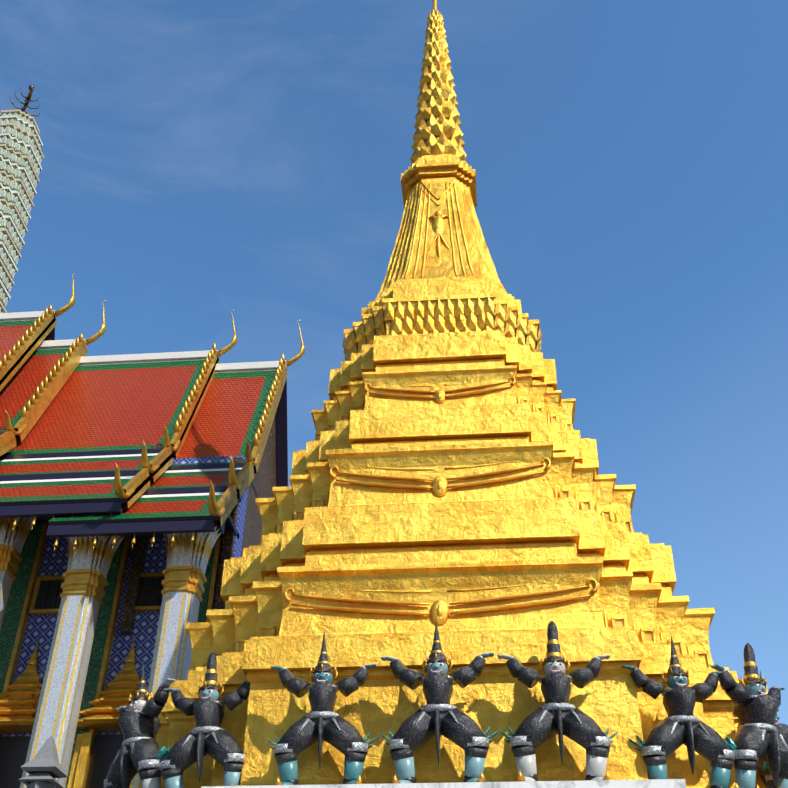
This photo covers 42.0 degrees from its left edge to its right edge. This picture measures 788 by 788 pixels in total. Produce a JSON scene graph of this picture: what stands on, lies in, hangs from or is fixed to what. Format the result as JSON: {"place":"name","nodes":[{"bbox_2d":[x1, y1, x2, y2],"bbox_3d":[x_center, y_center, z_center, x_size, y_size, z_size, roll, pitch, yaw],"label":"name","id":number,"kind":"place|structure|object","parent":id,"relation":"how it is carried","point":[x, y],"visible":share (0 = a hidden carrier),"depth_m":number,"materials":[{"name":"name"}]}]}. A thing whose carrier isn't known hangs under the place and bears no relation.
{"place":"outdoors","nodes":[
{"label":"outdoors","id":0,"kind":"place"},
{"bbox_2d":[0,517,36,629],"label":"column","id":1,"kind":"structure","parent":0,"point":[11,544],"depth_m":19.50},
{"bbox_2d":[0,0,787,724],"label":"sky","id":2,"kind":"structure","parent":0,"point":[203,161],"materials":[{"name":"blue"}]},
{"bbox_2d":[201,779,685,787],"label":"ledge","id":3,"kind":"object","parent":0,"point":[665,783],"depth_m":8.82,"materials":[{"name":"white stone"}]},
{"bbox_2d":[104,660,174,787],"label":"demon statue","id":4,"kind":"object","parent":3,"relation":"on","point":[141,753],"visible":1,"depth_m":10.16,"materials":[{"name":"stone"}]},
{"bbox_2d":[160,652,249,787],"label":"demon statue","id":5,"kind":"object","parent":3,"relation":"on","point":[206,735],"visible":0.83,"depth_m":9.73,"materials":[{"name":"stone"}]},
{"bbox_2d":[266,630,377,784],"bbox_3d":[-0.664,2.910,9.532,1.036,1.508,0.438,-2,-30,1],"label":"demon statue","id":6,"kind":"object","parent":3,"relation":"on","point":[321,721],"visible":1,"depth_m":9.32,"materials":[{"name":"stone"}]},
{"bbox_2d":[379,618,499,782],"bbox_3d":[0.406,2.819,9.466,1.100,1.601,0.465,-4,-30,6],"label":"demon statue","id":7,"kind":"object","parent":3,"relation":"on","point":[437,715],"visible":0.98,"depth_m":9.24,"materials":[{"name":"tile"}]},
{"bbox_2d":[138,0,767,787],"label":"golden chedi","id":8,"kind":"structure","parent":3,"relation":"on","point":[444,466],"depth_m":11.52,"materials":[{"name":"gold metal"}]},
{"bbox_2d":[498,621,618,781],"bbox_3d":[1.490,2.810,9.382,1.082,1.532,0.458,-1,-31,3],"label":"demon statue","id":9,"kind":"object","parent":3,"relation":"on","point":[558,713],"visible":0.96,"depth_m":9.17,"materials":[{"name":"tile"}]},
{"bbox_2d":[622,634,738,787],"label":"demon statue","id":10,"kind":"object","parent":3,"relation":"on","point":[677,728],"visible":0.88,"depth_m":9.34,"materials":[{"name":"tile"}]},
{"bbox_2d":[710,643,787,787],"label":"demon statue","id":11,"kind":"object","parent":3,"relation":"on","point":[757,736],"visible":1,"depth_m":9.67,"materials":[{"name":"stone"}]},
{"bbox_2d":[757,671,787,787],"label":"demon statue","id":12,"kind":"object","parent":3,"relation":"on","point":[764,773],"visible":0.21,"depth_m":10.34,"materials":[{"name":"stone"}]},
{"label":"paving","id":13,"kind":"structure","parent":0,"visible":0},
{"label":"terrace platform","id":14,"kind":"structure","parent":13,"relation":"on","visible":0},
{"bbox_2d":[19,736,67,787],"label":"stone pagoda lantern","id":15,"kind":"object","parent":14,"relation":"on","point":[42,768],"visible":1,"depth_m":11.92,"materials":[{"name":"grey stone"}]},
{"bbox_2d":[0,300,105,455],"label":"roof","id":16,"kind":"structure","parent":14,"relation":"on","point":[32,389],"depth_m":24.95,"materials":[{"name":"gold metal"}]},
{"bbox_2d":[0,85,43,312],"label":"tower","id":17,"kind":"structure","parent":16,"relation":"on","point":[21,154],"depth_m":33.56,"materials":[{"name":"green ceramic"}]},
{"bbox_2d":[0,274,74,392],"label":"roof","id":18,"kind":"structure","parent":16,"relation":"on","point":[23,335],"depth_m":26.65,"materials":[{"name":"red tile"}]},
{"bbox_2d":[20,535,123,787],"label":"column","id":19,"kind":"structure","parent":14,"relation":"on","point":[84,584],"depth_m":18.14,"materials":[{"name":"stone"}]},
{"bbox_2d":[0,310,236,634],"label":"roof","id":20,"kind":"structure","parent":14,"relation":"on","point":[107,434],"depth_m":22.78,"materials":[{"name":"red tile"}]},
{"bbox_2d":[46,320,304,608],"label":"roof","id":21,"kind":"structure","parent":20,"relation":"attached to","point":[242,411],"depth_m":21.99,"materials":[{"name":"red tile"}]},
{"bbox_2d":[0,456,247,736],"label":"wall","id":22,"kind":"structure","parent":14,"relation":"on","point":[42,627],"depth_m":19.93,"materials":[{"name":"blue tile"}]},
{"bbox_2d":[0,638,41,787],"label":"spire window","id":23,"kind":"structure","parent":22,"relation":"attached to","point":[19,700],"depth_m":18.56,"materials":[{"name":"gold metal"}]},
{"bbox_2d":[67,636,139,787],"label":"spire window","id":24,"kind":"structure","parent":22,"relation":"attached to","point":[94,756],"depth_m":18.37,"materials":[{"name":"gold metal"}]},
{"bbox_2d":[0,522,222,787],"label":"pantheon window frames","id":25,"kind":"structure","parent":22,"relation":"attached to","point":[32,592],"depth_m":20.08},
{"bbox_2d":[132,527,220,787],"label":"column","id":26,"kind":"structure","parent":14,"relation":"on","point":[184,581],"depth_m":18.44,"materials":[{"name":"stone"}]}
]}

